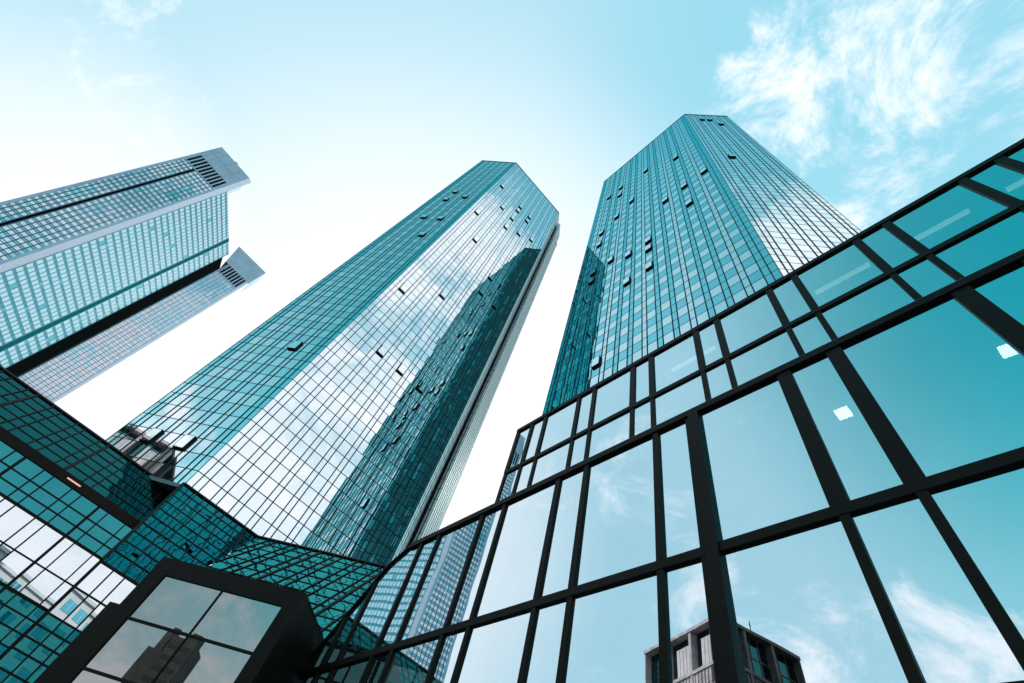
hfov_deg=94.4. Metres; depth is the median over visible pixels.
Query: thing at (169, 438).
window pane
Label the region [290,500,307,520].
window pane
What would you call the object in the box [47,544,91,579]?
window pane
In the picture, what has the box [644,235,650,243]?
open window
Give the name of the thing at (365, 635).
window pane
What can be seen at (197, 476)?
window pane
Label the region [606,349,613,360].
window pane
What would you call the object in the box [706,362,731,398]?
window pane
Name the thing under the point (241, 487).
window pane
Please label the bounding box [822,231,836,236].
window pane
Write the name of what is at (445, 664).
window pane
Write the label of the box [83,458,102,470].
window pane
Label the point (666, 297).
window pane
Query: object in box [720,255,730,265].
window pane
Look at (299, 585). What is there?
window pane
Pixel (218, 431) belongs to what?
window pane
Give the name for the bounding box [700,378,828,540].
window pane
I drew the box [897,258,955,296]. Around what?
window pane
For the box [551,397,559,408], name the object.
window pane
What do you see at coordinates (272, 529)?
window pane
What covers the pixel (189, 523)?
window pane
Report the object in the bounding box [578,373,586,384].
window pane
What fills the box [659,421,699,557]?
window pane
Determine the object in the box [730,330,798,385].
window pane
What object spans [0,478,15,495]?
window pane
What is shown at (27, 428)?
window pane
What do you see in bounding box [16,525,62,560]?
window pane
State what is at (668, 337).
window pane
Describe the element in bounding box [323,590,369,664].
window pane
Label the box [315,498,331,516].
window pane
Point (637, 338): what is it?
window pane
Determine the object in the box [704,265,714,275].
window pane
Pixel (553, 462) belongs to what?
window pane
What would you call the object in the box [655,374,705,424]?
window pane
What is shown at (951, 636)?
window pane
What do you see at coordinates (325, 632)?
window pane
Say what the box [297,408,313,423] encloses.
window pane
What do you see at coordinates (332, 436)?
window pane
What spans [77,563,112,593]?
window pane
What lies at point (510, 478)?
window pane
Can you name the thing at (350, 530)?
window pane
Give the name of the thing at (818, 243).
window pane
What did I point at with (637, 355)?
window pane
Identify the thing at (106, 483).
window pane
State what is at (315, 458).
window pane
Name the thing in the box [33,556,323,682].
entrance box
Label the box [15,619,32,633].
window pane
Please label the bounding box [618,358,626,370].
window pane
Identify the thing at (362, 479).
window pane
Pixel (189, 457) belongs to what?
window pane
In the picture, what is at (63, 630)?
window pane
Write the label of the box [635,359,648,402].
window pane
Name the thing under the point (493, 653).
window pane
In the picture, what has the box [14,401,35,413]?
window pane
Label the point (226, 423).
window pane
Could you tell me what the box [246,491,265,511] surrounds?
window pane
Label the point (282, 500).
window pane
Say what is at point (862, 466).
window pane
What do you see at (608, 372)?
window pane
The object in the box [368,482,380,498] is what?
window pane
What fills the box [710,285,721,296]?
window pane
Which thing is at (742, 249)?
window pane
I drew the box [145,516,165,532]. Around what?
window pane
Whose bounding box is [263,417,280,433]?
window pane
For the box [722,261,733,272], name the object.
window pane
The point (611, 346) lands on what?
window pane
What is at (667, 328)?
window pane
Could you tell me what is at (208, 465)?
window pane
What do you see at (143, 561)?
window pane
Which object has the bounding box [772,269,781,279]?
window pane
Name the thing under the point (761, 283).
window pane
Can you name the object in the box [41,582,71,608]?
window pane
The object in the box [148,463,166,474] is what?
window pane
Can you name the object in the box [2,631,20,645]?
window pane
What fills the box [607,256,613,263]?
open window
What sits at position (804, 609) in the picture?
window pane
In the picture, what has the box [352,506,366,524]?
window pane
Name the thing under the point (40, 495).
window pane
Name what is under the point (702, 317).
window pane
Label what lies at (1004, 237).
window pane
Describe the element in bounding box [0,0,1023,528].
sky
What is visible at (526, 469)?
window pane
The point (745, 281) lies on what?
window pane
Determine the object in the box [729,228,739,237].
window pane
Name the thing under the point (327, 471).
window pane
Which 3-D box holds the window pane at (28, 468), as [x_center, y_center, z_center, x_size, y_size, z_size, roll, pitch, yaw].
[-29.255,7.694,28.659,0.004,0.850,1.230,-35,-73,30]
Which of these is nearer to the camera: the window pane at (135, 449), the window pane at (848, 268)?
the window pane at (848, 268)
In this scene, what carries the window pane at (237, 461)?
in the glass skyscraper at (343, 409)
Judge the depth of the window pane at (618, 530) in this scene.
7.64 m
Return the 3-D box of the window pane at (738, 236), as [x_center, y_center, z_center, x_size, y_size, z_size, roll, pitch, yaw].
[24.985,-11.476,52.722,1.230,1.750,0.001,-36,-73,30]
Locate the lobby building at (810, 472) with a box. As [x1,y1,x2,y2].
[300,138,1023,682]
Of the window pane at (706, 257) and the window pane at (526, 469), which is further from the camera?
the window pane at (706, 257)
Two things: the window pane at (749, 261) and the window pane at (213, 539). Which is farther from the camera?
the window pane at (749, 261)
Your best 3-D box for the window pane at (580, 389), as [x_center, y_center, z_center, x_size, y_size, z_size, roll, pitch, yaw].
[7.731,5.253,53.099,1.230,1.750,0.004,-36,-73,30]
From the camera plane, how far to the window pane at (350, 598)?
28.67 m
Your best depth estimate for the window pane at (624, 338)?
54.60 m
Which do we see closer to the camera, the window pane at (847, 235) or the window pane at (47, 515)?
the window pane at (47, 515)
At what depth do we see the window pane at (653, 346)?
48.38 m
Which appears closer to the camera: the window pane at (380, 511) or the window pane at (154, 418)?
the window pane at (154, 418)
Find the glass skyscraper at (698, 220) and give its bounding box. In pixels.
[542,114,860,414]
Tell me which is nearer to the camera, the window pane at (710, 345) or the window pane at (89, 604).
the window pane at (710, 345)
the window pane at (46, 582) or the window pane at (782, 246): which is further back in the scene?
the window pane at (782, 246)
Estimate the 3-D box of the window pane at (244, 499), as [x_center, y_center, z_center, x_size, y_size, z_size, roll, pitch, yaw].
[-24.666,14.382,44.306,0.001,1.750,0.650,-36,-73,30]
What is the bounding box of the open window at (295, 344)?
[287,340,302,349]
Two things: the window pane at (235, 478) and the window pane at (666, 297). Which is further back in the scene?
the window pane at (666, 297)
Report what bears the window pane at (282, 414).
in the glass skyscraper at (343, 409)
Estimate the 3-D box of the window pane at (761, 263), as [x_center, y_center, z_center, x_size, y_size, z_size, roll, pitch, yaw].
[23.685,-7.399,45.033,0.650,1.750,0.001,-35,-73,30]
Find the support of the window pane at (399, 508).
in the glass skyscraper at (343, 409)
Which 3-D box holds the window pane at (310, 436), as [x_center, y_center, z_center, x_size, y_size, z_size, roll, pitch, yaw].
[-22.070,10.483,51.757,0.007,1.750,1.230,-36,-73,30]
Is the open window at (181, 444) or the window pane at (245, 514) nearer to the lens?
the window pane at (245, 514)
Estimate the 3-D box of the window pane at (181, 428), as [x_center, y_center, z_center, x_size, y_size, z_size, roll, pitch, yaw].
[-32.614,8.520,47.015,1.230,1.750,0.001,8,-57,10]
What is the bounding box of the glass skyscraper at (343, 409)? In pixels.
[106,160,559,565]
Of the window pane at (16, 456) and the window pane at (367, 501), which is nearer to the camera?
the window pane at (16, 456)
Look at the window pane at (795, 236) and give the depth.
49.58 m
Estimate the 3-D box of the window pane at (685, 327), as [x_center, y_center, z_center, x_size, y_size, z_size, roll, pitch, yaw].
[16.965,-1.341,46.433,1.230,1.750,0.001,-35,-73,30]
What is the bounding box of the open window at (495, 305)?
[492,301,497,308]
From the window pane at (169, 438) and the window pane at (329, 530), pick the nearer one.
the window pane at (169, 438)
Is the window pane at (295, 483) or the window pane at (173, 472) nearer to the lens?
the window pane at (173, 472)
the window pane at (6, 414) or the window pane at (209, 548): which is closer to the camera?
the window pane at (6, 414)
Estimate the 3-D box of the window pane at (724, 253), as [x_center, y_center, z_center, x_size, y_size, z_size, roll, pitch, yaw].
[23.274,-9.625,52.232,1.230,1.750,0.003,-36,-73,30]
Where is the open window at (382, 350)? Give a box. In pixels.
[377,345,387,356]
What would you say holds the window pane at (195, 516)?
in the podium building at (93, 524)
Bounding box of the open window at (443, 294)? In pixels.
[440,290,447,298]
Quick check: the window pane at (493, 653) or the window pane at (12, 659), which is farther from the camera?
the window pane at (12, 659)
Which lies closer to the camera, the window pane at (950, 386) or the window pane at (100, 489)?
the window pane at (950, 386)
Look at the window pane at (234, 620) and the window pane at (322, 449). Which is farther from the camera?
the window pane at (322, 449)
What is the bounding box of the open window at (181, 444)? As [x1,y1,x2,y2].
[172,434,196,449]
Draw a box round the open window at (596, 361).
[591,355,600,368]
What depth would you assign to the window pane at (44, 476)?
28.90 m
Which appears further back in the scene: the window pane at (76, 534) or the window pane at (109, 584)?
the window pane at (76, 534)
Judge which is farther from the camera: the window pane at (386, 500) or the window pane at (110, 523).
the window pane at (386, 500)
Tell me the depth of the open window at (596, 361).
54.68 m
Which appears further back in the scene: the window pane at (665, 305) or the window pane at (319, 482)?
the window pane at (665, 305)
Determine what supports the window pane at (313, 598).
in the podium building at (93, 524)
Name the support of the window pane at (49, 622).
in the podium building at (93, 524)
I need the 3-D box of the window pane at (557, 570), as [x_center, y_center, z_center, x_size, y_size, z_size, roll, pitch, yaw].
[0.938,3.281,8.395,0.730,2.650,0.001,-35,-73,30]
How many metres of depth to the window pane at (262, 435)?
47.91 m
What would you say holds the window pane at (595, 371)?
in the glass skyscraper at (698, 220)
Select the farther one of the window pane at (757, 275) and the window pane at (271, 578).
the window pane at (757, 275)
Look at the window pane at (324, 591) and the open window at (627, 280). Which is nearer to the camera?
the window pane at (324, 591)
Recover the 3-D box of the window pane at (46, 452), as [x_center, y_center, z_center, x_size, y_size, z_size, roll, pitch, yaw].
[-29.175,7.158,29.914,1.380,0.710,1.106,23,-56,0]
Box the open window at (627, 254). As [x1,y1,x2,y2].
[625,250,630,257]
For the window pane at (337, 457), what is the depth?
52.70 m
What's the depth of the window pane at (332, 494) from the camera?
50.30 m
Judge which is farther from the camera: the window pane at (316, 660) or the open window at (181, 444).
the open window at (181, 444)
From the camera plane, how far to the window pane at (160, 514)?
30.55 m
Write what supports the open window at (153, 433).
in the glass skyscraper at (343, 409)
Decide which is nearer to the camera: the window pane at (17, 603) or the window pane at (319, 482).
the window pane at (17, 603)
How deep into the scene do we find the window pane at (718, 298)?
45.99 m
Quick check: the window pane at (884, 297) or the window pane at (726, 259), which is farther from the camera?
the window pane at (726, 259)
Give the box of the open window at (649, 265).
[645,261,652,270]
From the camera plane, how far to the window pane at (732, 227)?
55.58 m
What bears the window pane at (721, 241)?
in the glass skyscraper at (698, 220)
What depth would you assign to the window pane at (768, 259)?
44.66 m
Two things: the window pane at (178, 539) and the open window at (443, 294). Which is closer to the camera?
the window pane at (178, 539)
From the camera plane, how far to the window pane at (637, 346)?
50.75 m
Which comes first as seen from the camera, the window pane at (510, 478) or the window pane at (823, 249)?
the window pane at (510, 478)
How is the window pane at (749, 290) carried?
in the glass skyscraper at (698, 220)
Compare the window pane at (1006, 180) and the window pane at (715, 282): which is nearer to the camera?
the window pane at (1006, 180)
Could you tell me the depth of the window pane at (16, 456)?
28.43 m
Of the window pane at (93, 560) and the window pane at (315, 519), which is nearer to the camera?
the window pane at (93, 560)
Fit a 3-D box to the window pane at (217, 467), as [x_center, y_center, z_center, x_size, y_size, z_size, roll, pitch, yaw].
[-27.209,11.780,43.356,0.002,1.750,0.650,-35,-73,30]
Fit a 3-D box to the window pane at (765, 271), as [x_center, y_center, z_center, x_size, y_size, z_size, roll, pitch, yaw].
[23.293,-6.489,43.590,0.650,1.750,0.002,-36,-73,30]
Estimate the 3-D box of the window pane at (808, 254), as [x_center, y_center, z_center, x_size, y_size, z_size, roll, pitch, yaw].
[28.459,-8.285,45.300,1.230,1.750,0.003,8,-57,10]
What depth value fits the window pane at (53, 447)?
30.84 m
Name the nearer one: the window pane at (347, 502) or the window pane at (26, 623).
the window pane at (26, 623)
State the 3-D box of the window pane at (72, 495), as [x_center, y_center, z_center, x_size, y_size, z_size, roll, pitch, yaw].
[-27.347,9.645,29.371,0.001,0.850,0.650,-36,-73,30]
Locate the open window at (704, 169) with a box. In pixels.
[700,167,706,174]
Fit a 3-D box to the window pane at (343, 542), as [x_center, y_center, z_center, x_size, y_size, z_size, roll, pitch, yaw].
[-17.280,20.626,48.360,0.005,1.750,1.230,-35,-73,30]
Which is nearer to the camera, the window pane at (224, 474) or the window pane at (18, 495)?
the window pane at (18, 495)
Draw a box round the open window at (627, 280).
[623,276,629,285]
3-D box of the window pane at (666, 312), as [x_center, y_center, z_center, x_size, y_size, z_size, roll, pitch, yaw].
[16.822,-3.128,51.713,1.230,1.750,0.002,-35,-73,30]
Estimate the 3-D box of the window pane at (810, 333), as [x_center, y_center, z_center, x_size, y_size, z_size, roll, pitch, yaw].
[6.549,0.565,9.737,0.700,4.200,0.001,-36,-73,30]
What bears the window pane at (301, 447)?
in the glass skyscraper at (343, 409)
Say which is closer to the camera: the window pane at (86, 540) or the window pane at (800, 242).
the window pane at (86, 540)
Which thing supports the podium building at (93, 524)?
on the ground
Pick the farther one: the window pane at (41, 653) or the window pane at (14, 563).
the window pane at (14, 563)
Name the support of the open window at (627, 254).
in the glass skyscraper at (698, 220)
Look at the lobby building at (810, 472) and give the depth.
6.39 m
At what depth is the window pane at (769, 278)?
42.14 m
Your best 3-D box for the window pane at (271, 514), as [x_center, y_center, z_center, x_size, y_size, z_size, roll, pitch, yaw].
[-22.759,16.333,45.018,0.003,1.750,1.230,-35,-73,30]
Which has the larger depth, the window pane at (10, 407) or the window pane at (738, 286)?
the window pane at (738, 286)
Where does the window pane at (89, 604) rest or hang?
in the podium building at (93, 524)
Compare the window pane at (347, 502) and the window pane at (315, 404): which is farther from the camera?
the window pane at (315, 404)
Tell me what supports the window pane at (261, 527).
in the glass skyscraper at (343, 409)
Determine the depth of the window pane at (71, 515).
28.99 m
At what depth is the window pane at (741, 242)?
51.31 m
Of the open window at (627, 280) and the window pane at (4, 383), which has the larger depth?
the open window at (627, 280)
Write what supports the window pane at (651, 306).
in the glass skyscraper at (698, 220)
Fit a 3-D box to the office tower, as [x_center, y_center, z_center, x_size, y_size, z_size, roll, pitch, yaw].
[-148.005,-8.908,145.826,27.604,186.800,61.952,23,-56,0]
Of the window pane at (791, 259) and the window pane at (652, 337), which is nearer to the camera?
the window pane at (791, 259)
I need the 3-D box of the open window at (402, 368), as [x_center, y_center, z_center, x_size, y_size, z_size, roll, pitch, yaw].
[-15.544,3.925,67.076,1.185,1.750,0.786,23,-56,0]
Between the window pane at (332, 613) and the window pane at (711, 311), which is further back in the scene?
the window pane at (711, 311)
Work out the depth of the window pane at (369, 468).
55.09 m
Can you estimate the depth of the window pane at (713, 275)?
50.36 m
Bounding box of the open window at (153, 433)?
[139,428,163,442]
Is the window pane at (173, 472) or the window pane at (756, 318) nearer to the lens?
the window pane at (756, 318)
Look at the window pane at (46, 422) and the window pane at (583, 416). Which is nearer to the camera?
the window pane at (583, 416)
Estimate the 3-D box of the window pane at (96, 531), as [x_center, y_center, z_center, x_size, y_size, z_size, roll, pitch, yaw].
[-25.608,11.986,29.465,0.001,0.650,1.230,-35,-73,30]
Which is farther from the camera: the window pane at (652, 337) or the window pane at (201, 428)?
the window pane at (652, 337)
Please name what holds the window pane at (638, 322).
in the glass skyscraper at (698, 220)
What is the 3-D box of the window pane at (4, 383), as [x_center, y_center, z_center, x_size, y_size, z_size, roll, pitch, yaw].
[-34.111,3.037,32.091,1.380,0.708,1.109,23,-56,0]
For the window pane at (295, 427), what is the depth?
51.28 m
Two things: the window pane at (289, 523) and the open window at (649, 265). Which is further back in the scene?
the open window at (649, 265)
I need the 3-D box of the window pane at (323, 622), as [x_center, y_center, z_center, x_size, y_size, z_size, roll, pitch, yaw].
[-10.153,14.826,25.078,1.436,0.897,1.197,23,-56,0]
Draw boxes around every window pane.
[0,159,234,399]
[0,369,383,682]
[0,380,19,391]
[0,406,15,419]
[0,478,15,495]
[0,506,33,541]
[0,551,31,583]
[0,589,14,602]
[0,606,24,627]
[0,649,26,671]
[1,469,27,487]
[2,451,23,465]
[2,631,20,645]
[4,404,25,416]
[5,270,12,275]
[5,519,43,548]
[6,595,36,615]
[9,428,33,442]
[9,490,26,502]
[10,564,42,590]
[13,458,43,478]
[13,658,39,679]
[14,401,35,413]
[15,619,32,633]
[15,637,38,654]
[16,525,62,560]
[19,497,45,514]
[20,425,42,438]
[20,482,37,493]
[21,570,62,603]
[23,399,44,410]
[27,626,49,642]
[28,608,44,620]
[30,422,52,434]
[30,488,56,506]
[30,646,51,661]
[32,470,52,485]
[37,538,72,567]
[38,447,61,461]
[39,419,60,431]
[39,509,55,521]
[39,614,60,630]
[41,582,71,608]
[42,477,70,497]
[42,634,62,649]
[47,444,69,457]
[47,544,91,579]
[49,516,73,533]
[50,501,66,512]
[50,589,86,619]
[54,623,73,637]
[57,440,77,453]
[59,507,84,524]
[61,489,80,504]
[65,436,85,449]
[65,597,98,627]
[66,467,87,480]
[67,556,98,584]
[68,528,83,539]
[70,495,97,515]
[70,669,122,682]
[75,462,94,475]
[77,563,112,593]
[78,534,101,551]
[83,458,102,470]
[85,619,185,682]
[88,525,111,542]
[89,508,107,522]
[91,572,123,600]
[93,484,113,498]
[98,514,124,534]
[100,479,120,492]
[102,579,135,604]
[104,551,131,572]
[107,475,126,487]
[114,439,131,449]
[115,525,131,538]
[116,541,141,560]
[118,501,138,515]
[124,426,146,439]
[124,442,147,455]
[125,496,143,509]
[125,564,142,579]
[126,532,150,550]
[130,576,220,632]
[135,553,151,567]
[136,523,158,540]
[140,415,161,426]
[141,445,164,459]
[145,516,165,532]
[145,544,159,557]
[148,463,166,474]
[153,508,172,524]
[154,637,250,682]
[157,418,176,430]
[157,433,178,445]
[158,449,180,463]
[160,502,179,516]
[162,466,183,480]
[163,541,184,559]
[167,496,185,509]
[171,407,190,418]
[171,533,191,549]
[172,421,192,433]
[176,452,198,466]
[178,525,196,541]
[184,518,202,533]
[186,410,206,421]
[187,472,202,486]
[189,424,208,436]
[190,440,212,453]
[190,511,207,526]
[191,591,280,651]
[193,476,208,490]
[196,550,215,565]
[199,458,216,473]
[200,481,219,499]
[202,413,222,424]
[202,542,220,558]
[205,427,225,440]
[205,462,222,478]
[208,534,225,549]
[211,466,233,486]
[211,489,226,503]
[217,494,236,511]
[218,416,238,427]
[223,475,239,491]
[225,453,246,472]
[228,479,249,499]
[229,502,242,516]
[235,506,253,524]
[239,441,258,458]
[240,487,255,503]
[242,465,262,484]
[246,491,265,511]
[246,514,259,528]
[251,429,269,446]
[252,518,270,535]
[254,452,273,471]
[258,477,277,496]
[261,574,283,582]
[262,503,281,523]
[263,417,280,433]
[264,526,275,537]
[266,440,284,457]
[270,464,288,482]
[273,407,290,422]
[274,489,292,508]
[277,429,294,445]
[278,515,297,535]
[281,452,298,469]
[284,397,300,412]
[285,476,303,494]
[287,581,310,589]
[288,418,304,434]
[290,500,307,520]
[292,440,308,457]
[294,388,308,401]
[294,527,311,545]
[296,463,312,480]
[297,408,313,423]
[300,487,317,505]
[301,429,317,445]
[302,674,314,682]
[305,512,322,531]
[305,627,338,669]
[306,451,321,468]
[307,399,321,413]
[308,594,327,603]
[310,475,326,492]
[311,419,325,434]
[312,538,326,550]
[314,588,337,596]
[314,669,330,682]
[315,440,330,456]
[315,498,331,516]
[316,616,333,627]
[319,608,344,618]
[320,409,334,423]
[320,463,335,479]
[320,523,336,542]
[322,630,330,638]
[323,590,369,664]
[324,430,338,445]
[324,485,340,503]
[328,451,343,467]
[328,658,368,682]
[329,509,344,527]
[331,601,352,610]
[333,420,346,434]
[333,473,348,489]
[334,534,350,553]
[337,440,351,455]
[338,496,353,513]
[340,546,418,658]
[342,462,356,477]
[342,595,358,602]
[343,520,358,538]
[347,484,361,500]
[350,451,363,465]
[350,544,364,558]
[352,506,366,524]
[355,472,368,487]
[357,530,371,548]
[360,494,373,510]
[363,461,375,476]
[363,652,389,682]
[365,517,379,534]
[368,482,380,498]
[371,541,384,559]
[373,504,385,520]
[378,527,391,544]
[379,537,436,646]
[380,492,392,508]
[382,637,438,682]
[386,514,398,531]
[392,502,404,517]
[399,517,479,640]
[430,629,465,682]
[448,507,501,625]
[456,610,530,682]
[475,481,555,616]
[499,469,517,500]
[509,427,529,467]
[515,461,532,492]
[524,419,543,460]
[524,600,565,682]
[531,442,569,484]
[539,400,576,452]
[540,468,583,596]
[543,114,860,413]
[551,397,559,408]
[564,389,572,401]
[564,573,659,682]
[566,381,573,391]
[570,433,586,465]
[575,391,591,433]
[576,436,655,585]
[577,382,584,393]
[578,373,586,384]
[588,411,629,457]
[590,374,598,386]
[591,365,599,377]
[592,370,629,424]
[604,367,611,378]
[605,358,612,369]
[606,342,613,352]
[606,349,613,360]
[618,349,626,361]
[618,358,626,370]
[619,341,626,352]
[620,333,627,343]
[633,318,640,328]
[633,325,640,336]
[633,333,640,344]
[633,341,640,352]
[633,350,640,361]
[634,400,650,435]
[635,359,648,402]
[647,302,654,312]
[647,309,654,319]
[647,316,655,327]
[647,324,655,335]
[648,332,656,343]
[648,340,656,353]
[654,334,698,391]
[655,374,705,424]
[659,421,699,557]
[661,293,668,303]
[661,300,669,311]
[662,307,670,318]
[662,314,671,326]
[663,322,672,334]
[663,331,673,343]
[665,560,715,682]
[674,278,682,288]
[675,284,683,294]
[676,291,684,301]
[676,298,685,309]
[677,305,687,317]
[679,313,688,325]
[680,321,690,334]
[687,263,695,272]
[688,269,697,278]
[689,274,698,285]
[690,281,700,291]
[692,288,702,299]
[693,295,704,306]
[695,303,706,315]
[697,311,708,324]
[698,322,721,365]
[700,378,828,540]
[701,253,710,263]
[703,259,712,269]
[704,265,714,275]
[706,271,716,281]
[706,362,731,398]
[708,277,718,289]
[708,307,714,317]
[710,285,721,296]
[712,292,724,305]
[714,238,723,247]
[714,300,726,313]
[716,243,725,253]
[718,249,728,259]
[719,292,781,352]
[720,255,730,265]
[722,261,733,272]
[722,518,907,682]
[725,267,736,278]
[726,297,733,306]
[727,223,736,232]
[727,274,739,286]
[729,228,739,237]
[730,281,742,294]
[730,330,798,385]
[731,233,742,243]
[733,238,744,248]
[733,289,746,302]
[736,244,747,255]
[739,250,751,261]
[742,256,754,268]
[742,278,749,286]
[745,263,758,275]
[745,285,753,295]
[748,270,762,283]
[752,277,766,291]
[757,259,765,268]
[761,266,769,275]
[764,255,772,263]
[765,273,774,283]
[768,262,777,271]
[770,232,782,237]
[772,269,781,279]
[772,278,810,321]
[773,237,787,243]
[777,243,791,249]
[781,249,796,255]
[786,256,801,263]
[788,233,801,238]
[791,263,802,268]
[791,315,831,352]
[791,354,902,499]
[793,239,806,244]
[797,243,882,305]
[797,245,812,251]
[802,251,816,257]
[808,235,821,240]
[813,241,827,246]
[818,247,829,252]
[821,277,914,337]
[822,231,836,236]
[828,237,841,242]
[841,233,853,237]
[841,296,1023,476]
[851,496,1023,682]
[860,226,918,267]
[891,183,1008,248]
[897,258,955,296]
[929,464,1023,638]
[934,210,1023,275]
[967,163,1023,199]
[971,263,1023,324]
[1005,145,1023,161]
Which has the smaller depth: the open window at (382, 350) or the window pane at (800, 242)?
the window pane at (800, 242)
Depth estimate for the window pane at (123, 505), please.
31.37 m
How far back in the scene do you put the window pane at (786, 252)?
45.68 m
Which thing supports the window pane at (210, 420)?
in the glass skyscraper at (343, 409)
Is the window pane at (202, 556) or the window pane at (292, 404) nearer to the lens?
the window pane at (202, 556)
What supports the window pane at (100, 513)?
in the podium building at (93, 524)
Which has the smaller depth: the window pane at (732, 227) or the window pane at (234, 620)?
the window pane at (234, 620)
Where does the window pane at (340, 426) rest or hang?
in the glass skyscraper at (343, 409)
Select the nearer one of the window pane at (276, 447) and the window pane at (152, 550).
the window pane at (152, 550)
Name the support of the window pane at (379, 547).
in the glass skyscraper at (343, 409)
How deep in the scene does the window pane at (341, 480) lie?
51.73 m
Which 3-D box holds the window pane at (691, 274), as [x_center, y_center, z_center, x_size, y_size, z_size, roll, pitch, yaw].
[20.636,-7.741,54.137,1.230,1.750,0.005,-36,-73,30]
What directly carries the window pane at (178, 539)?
in the podium building at (93, 524)
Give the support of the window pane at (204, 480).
in the glass skyscraper at (343, 409)
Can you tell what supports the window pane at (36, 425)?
in the podium building at (93, 524)
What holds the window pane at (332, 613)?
in the podium building at (93, 524)
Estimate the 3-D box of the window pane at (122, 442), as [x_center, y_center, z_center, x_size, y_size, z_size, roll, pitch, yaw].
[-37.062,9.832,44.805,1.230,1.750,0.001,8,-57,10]
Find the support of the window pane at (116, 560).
in the podium building at (93, 524)
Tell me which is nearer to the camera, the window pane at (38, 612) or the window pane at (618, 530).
the window pane at (618, 530)
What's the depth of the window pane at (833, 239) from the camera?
48.99 m
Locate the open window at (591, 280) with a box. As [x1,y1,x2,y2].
[588,276,594,284]
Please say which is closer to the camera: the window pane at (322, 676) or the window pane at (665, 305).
the window pane at (322, 676)
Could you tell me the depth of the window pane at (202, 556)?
30.34 m
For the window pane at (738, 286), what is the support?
in the glass skyscraper at (698, 220)
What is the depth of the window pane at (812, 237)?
49.19 m
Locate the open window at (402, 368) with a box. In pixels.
[397,363,407,375]
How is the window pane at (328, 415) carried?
in the glass skyscraper at (343, 409)
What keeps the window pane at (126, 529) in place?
in the podium building at (93, 524)
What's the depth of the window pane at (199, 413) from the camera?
48.40 m
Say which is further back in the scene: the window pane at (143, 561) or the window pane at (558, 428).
the window pane at (143, 561)
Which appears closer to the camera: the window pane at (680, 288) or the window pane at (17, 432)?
the window pane at (17, 432)
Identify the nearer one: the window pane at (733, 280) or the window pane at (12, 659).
the window pane at (12, 659)
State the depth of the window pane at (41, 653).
21.00 m
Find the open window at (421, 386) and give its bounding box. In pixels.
[416,381,426,392]
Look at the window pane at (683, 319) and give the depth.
47.89 m
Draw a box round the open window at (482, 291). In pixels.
[479,288,485,295]
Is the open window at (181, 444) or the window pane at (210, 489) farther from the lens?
the open window at (181, 444)
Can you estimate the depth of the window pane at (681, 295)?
52.14 m
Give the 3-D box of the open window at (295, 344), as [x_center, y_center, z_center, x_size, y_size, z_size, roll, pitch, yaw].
[-27.234,0.496,59.599,1.211,1.750,0.649,23,-56,0]
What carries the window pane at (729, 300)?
in the glass skyscraper at (698, 220)
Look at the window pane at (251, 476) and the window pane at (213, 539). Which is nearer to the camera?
the window pane at (213, 539)
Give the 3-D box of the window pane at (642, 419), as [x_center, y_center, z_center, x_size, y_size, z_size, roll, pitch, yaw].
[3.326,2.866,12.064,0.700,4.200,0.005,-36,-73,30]
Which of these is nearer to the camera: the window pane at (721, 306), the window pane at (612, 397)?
the window pane at (612, 397)
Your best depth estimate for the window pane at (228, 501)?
42.75 m
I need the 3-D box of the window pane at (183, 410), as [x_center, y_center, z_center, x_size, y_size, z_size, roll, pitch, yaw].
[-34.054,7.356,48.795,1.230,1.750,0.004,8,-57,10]
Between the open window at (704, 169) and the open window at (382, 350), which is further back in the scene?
the open window at (704, 169)
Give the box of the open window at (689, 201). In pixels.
[685,198,692,206]
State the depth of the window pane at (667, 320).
50.35 m
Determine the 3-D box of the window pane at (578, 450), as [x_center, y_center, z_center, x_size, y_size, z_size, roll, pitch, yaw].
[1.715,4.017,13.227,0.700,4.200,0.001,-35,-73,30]
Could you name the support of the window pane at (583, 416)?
in the lobby building at (810, 472)
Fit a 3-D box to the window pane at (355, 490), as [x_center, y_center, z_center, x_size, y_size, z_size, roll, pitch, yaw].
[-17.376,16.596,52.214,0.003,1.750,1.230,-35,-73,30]
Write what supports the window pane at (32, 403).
in the podium building at (93, 524)
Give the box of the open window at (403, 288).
[399,284,408,292]
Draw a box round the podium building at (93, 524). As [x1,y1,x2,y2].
[0,365,385,682]
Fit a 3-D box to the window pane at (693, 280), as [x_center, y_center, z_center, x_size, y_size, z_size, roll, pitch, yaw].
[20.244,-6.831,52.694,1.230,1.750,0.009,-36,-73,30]
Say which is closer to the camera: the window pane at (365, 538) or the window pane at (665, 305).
the window pane at (365, 538)
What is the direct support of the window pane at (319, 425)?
in the glass skyscraper at (343, 409)
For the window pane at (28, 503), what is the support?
in the podium building at (93, 524)
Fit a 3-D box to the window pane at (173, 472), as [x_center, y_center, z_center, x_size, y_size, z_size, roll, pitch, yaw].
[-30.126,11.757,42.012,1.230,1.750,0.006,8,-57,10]
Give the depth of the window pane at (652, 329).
51.31 m
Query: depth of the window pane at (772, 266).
43.27 m
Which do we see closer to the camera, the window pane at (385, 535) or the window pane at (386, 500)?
the window pane at (385, 535)
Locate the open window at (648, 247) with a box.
[644,243,651,251]
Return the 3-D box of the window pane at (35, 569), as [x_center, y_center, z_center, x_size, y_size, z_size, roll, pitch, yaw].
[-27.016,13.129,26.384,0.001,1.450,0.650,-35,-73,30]
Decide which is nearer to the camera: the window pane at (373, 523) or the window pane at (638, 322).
the window pane at (373, 523)
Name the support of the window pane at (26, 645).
in the podium building at (93, 524)
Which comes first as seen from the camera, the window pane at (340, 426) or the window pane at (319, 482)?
the window pane at (319, 482)
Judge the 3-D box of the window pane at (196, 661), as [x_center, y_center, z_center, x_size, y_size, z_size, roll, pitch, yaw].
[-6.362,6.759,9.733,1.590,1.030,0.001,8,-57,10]
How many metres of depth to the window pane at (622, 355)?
51.72 m
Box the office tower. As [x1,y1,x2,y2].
[0,147,264,405]

